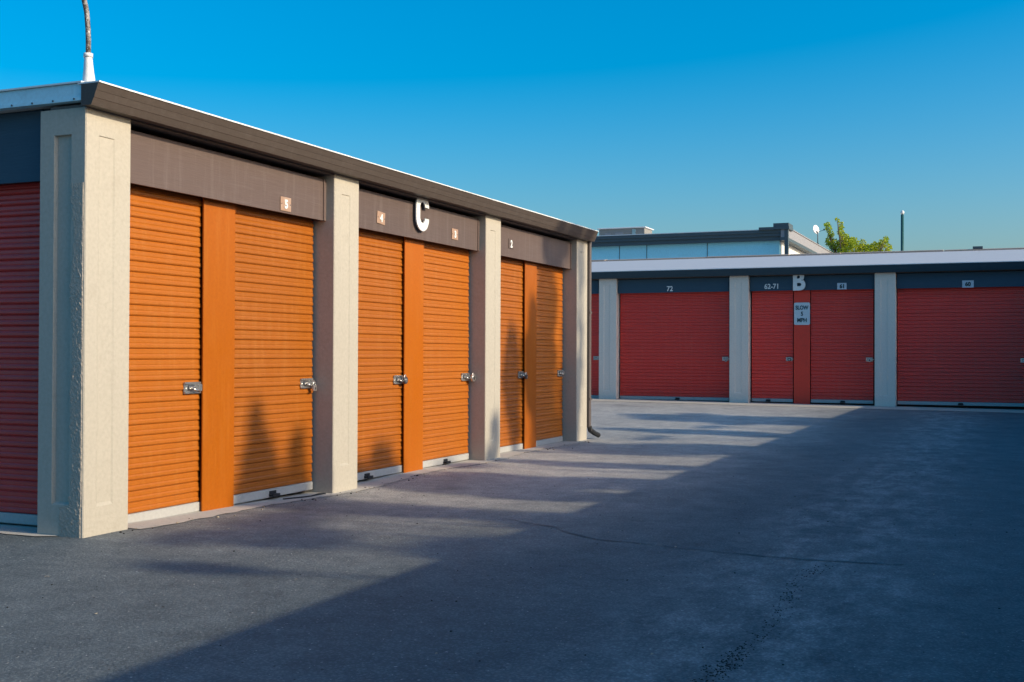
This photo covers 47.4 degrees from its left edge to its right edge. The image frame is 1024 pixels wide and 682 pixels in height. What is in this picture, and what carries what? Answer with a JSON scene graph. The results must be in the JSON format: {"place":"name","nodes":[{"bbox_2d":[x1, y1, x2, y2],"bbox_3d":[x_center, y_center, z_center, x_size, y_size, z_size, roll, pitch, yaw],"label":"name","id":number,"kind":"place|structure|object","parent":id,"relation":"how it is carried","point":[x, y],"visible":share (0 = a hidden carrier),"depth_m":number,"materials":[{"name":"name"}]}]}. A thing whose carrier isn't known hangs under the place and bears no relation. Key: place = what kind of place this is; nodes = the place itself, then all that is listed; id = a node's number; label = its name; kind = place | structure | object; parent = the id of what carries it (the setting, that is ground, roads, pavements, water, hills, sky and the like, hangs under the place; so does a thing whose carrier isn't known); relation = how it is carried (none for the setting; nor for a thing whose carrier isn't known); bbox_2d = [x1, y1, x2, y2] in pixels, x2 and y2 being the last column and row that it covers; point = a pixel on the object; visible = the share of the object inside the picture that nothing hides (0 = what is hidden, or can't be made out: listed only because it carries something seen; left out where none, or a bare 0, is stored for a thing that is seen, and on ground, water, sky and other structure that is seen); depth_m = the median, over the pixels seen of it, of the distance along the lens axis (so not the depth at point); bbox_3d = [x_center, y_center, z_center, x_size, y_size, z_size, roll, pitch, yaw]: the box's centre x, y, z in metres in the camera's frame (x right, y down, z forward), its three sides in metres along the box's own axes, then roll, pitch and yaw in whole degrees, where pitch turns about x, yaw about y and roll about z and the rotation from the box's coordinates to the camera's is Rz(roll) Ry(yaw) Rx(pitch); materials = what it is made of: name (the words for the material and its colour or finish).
{"place":"outdoors","nodes":[
{"label":"outdoors","id":0,"kind":"place"},
{"bbox_2d":[0,401,1023,681],"bbox_3d":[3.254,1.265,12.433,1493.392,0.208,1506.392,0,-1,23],"label":"ground","id":1,"kind":"structure","parent":0,"point":[370,585],"depth_m":6.40,"materials":[{"name":"grey asphalt"}]},
{"bbox_2d":[0,523,57,535],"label":"concrete sill","id":2,"kind":"structure","parent":1,"relation":"on","point":[18,529],"depth_m":7.68,"materials":[{"name":"grey concrete"}]},
{"bbox_2d":[0,80,600,537],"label":"storage building","id":3,"kind":"structure","parent":1,"relation":"on","point":[190,312],"depth_m":9.14,"materials":[{"name":"beige paint"}]},
{"bbox_2d":[0,182,39,525],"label":"roll up door","id":4,"kind":"structure","parent":3,"relation":"in","point":[19,202],"depth_m":7.86,"materials":[{"name":"red paint"}]},
{"bbox_2d":[82,0,94,81],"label":"roof pipe","id":5,"kind":"object","parent":3,"relation":"on","point":[88,72],"visible":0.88,"depth_m":7.42,"materials":[{"name":"white metal"}]},
{"bbox_2d":[128,184,201,522],"bbox_3d":[-2.514,0.091,8.299,0.074,2.356,0.978,0,-1,23],"label":"roll up door","id":6,"kind":"structure","parent":3,"relation":"in","point":[165,386],"depth_m":8.37,"materials":[{"name":"orange paint"}]},
{"bbox_2d":[234,204,314,503],"bbox_3d":[-1.952,0.107,9.614,0.074,2.356,1.178,0,-1,23],"label":"roll up door","id":7,"kind":"structure","parent":3,"relation":"in","point":[273,380],"depth_m":9.60,"materials":[{"name":"orange paint"}]},
{"bbox_2d":[280,196,290,211],"bbox_3d":[-1.856,-1.123,9.568,0.010,0.115,0.150,0,-1,23],"label":"number plate","id":8,"kind":"object","parent":3,"relation":"attached to","point":[285,203],"visible":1,"depth_m":9.55,"materials":[{"name":"beige metal"}]},
{"bbox_2d":[312,381,316,390],"bbox_3d":[-1.710,0.390,10.085,0.028,0.085,0.050,0,-1,23],"label":"padlock","id":9,"kind":"object","parent":3,"relation":"attached to","point":[314,387],"visible":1,"depth_m":10.06,"materials":[{"name":"metal"}]},
{"bbox_2d":[357,228,403,480],"bbox_3d":[-1.308,0.126,11.120,0.074,2.356,1.185,0,-1,23],"label":"roll up door","id":10,"kind":"structure","parent":3,"relation":"in","point":[380,255],"depth_m":11.24,"materials":[{"name":"orange paint"}]},
{"bbox_2d":[377,211,384,224],"bbox_3d":[-1.237,-1.163,11.016,0.010,0.125,0.157,0,-1,23],"label":"number plate","id":11,"kind":"object","parent":3,"relation":"attached to","point":[380,217],"visible":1,"depth_m":11.01,"materials":[{"name":"beige metal"}]},
{"bbox_2d":[402,375,407,383],"bbox_3d":[-1.062,0.381,11.591,0.030,0.096,0.074,0,-1,23],"label":"padlock","id":12,"kind":"object","parent":3,"relation":"attached to","point":[405,379],"visible":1,"depth_m":11.57,"materials":[{"name":"metal"}]},
{"bbox_2d":[415,198,428,230],"bbox_3d":[-0.917,-1.292,11.728,0.044,0.375,0.275,0,-1,23],"label":"building letter","id":13,"kind":"object","parent":3,"relation":"attached to","point":[421,226],"visible":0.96,"depth_m":11.67,"materials":[{"name":"white paint"}]},
{"bbox_2d":[423,241,470,467],"bbox_3d":[-0.703,0.143,12.536,0.074,2.356,1.185,0,-1,23],"label":"roll up door","id":14,"kind":"structure","parent":3,"relation":"in","point":[446,376],"depth_m":12.55,"materials":[{"name":"orange paint"}]},
{"bbox_2d":[452,228,457,239],"bbox_3d":[-0.610,-1.143,12.483,0.010,0.115,0.150,0,-1,23],"label":"number plate","id":15,"kind":"object","parent":3,"relation":"attached to","point":[454,234],"visible":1,"depth_m":12.48,"materials":[{"name":"beige metal"}]},
{"bbox_2d":[471,373,475,381],"bbox_3d":[-0.433,0.403,13.030,0.030,0.104,0.084,0,-1,23],"label":"padlock","id":16,"kind":"object","parent":3,"relation":"attached to","point":[473,377],"visible":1,"depth_m":13.01,"materials":[{"name":"metal"}]},
{"bbox_2d":[508,239,513,248],"bbox_3d":[-0.009,-1.158,13.890,0.010,0.115,0.150,0,-1,23],"label":"number plate","id":17,"kind":"object","parent":3,"relation":"attached to","point":[510,243],"visible":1,"depth_m":13.88,"materials":[{"name":"metal"}]},
{"bbox_2d":[500,256,524,452],"bbox_3d":[-0.061,0.161,14.036,0.074,2.356,1.158,0,-1,23],"label":"roll up door","id":18,"kind":"structure","parent":3,"relation":"in","point":[512,375],"depth_m":14.22,"materials":[{"name":"orange paint"}]},
{"bbox_2d":[536,263,563,445],"bbox_3d":[0.497,0.177,15.342,0.074,2.356,1.054,0,-1,23],"label":"roll up door","id":19,"kind":"structure","parent":3,"relation":"in","point":[549,372],"depth_m":15.38,"materials":[{"name":"orange paint"}]},
{"bbox_2d":[128,439,590,528],"bbox_3d":[-0.831,1.321,12.000,0.429,0.045,9.135,0,-1,23],"label":"concrete strip","id":20,"kind":"object","parent":1,"relation":"on","point":[374,482],"visible":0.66,"depth_m":10.04,"materials":[{"name":"grey concrete"}]},
{"bbox_2d":[283,493,325,498],"bbox_3d":[-1.731,1.306,9.808,0.055,0.019,0.546,0,-1,29],"label":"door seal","id":21,"kind":"object","parent":20,"relation":"on","point":[305,496],"depth_m":9.77,"materials":[{"name":"black rubber"}]},
{"bbox_2d":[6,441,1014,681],"bbox_3d":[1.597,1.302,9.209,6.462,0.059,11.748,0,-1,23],"label":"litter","id":22,"kind":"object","parent":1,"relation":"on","point":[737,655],"visible":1,"depth_m":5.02,"materials":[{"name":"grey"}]},
{"bbox_2d":[592,223,832,259],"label":"flat roofed building","id":23,"kind":"structure","parent":1,"relation":"on","point":[781,238],"depth_m":46.24,"materials":[{"name":"blue paint"}]},
{"bbox_2d":[597,226,653,235],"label":"rooftop unit","id":24,"kind":"object","parent":23,"relation":"on","point":[626,230],"visible":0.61,"depth_m":49.56,"materials":[{"name":"beige metal"}]},
{"bbox_2d":[813,225,824,243],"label":"satellite dish","id":25,"kind":"object","parent":23,"relation":"on","point":[816,229],"visible":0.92,"depth_m":54.54,"materials":[{"name":"metal"}]},
{"bbox_2d":[562,530,884,563],"bbox_3d":[1.230,1.272,7.154,2.252,0.001,0.220,0,-1,32],"label":"asphalt crack","id":26,"kind":"object","parent":1,"relation":"on","point":[734,552],"visible":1,"depth_m":6.93,"materials":[{"name":"black asphalt"}]},
{"bbox_2d":[591,246,1023,409],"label":"storage building","id":27,"kind":"structure","parent":1,"relation":"on","point":[921,328],"depth_m":24.73,"materials":[{"name":"grey paint"}]},
{"bbox_2d":[591,294,598,397],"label":"roll up door","id":28,"kind":"structure","parent":27,"relation":"in","point":[594,297],"depth_m":26.60,"materials":[{"name":"red paint"}]},
{"bbox_2d":[620,292,728,400],"bbox_3d":[3.586,0.107,25.859,2.488,2.399,0.074,0,-1,23],"label":"roll up door","id":29,"kind":"structure","parent":27,"relation":"in","point":[675,346],"depth_m":25.86,"materials":[{"name":"red paint"}]},
{"bbox_2d":[764,284,777,288],"bbox_3d":[5.546,-1.170,24.922,0.292,0.113,0.008,0,-1,23],"label":"unit number","id":30,"kind":"object","parent":27,"relation":"attached to","point":[771,287],"visible":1,"depth_m":24.93,"materials":[{"name":"white paint"}]},
{"bbox_2d":[752,290,792,401],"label":"roll up door","id":31,"kind":"structure","parent":27,"relation":"in","point":[772,311],"depth_m":25.02,"materials":[{"name":"red paint"}]},
{"bbox_2d":[793,275,805,290],"bbox_3d":[6.077,-1.273,24.648,0.259,0.409,0.016,0,-1,23],"label":"building letter","id":32,"kind":"object","parent":27,"relation":"attached to","point":[796,281],"visible":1,"depth_m":24.65,"materials":[{"name":"white paint"}]},
{"bbox_2d":[794,302,809,324],"bbox_3d":[6.157,-0.579,24.733,0.330,0.475,0.008,0,-1,23],"label":"speed sign","id":33,"kind":"object","parent":27,"relation":"attached to","point":[801,313],"visible":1,"depth_m":24.73,"materials":[{"name":"white metal"}]},
{"bbox_2d":[837,283,846,288],"bbox_3d":[6.893,-1.146,24.345,0.190,0.135,0.010,0,-1,23],"label":"number plate","id":34,"kind":"object","parent":27,"relation":"attached to","point":[841,285],"visible":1,"depth_m":24.34,"materials":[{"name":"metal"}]},
{"bbox_2d":[811,289,873,403],"bbox_3d":[6.919,0.105,24.434,1.278,2.399,0.074,0,-1,23],"label":"roll up door","id":35,"kind":"structure","parent":27,"relation":"in","point":[841,320],"depth_m":24.45,"materials":[{"name":"red paint"}]},
{"bbox_2d":[897,286,1023,406],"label":"roll up door","id":36,"kind":"structure","parent":27,"relation":"in","point":[956,346],"depth_m":23.53,"materials":[{"name":"red paint"}]},
{"bbox_2d":[962,280,973,287],"bbox_3d":[9.150,-1.144,23.380,0.215,0.145,0.010,0,-1,23],"label":"number plate","id":37,"kind":"object","parent":27,"relation":"attached to","point":[967,283],"visible":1,"depth_m":23.38,"materials":[{"name":"metal"}]},
{"bbox_2d":[591,398,1023,412],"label":"concrete apron","id":38,"kind":"object","parent":1,"relation":"on","point":[829,405],"visible":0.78,"depth_m":23.93,"materials":[{"name":"grey concrete"}]},
{"bbox_2d":[823,217,892,252],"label":"tree","id":39,"kind":"object","parent":1,"relation":"on","point":[848,243],"visible":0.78,"depth_m":55.72,"materials":[{"name":"green plant"}]},
{"bbox_2d":[0,0,1023,250],"label":"sky","id":40,"kind":"structure","parent":0,"point":[663,116],"materials":[{"name":"blue"}]},
{"bbox_2d":[900,210,903,250],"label":"light pole","id":41,"kind":"object","parent":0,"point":[902,229],"visible":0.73,"depth_m":44.45,"materials":[{"name":"grey metal"}]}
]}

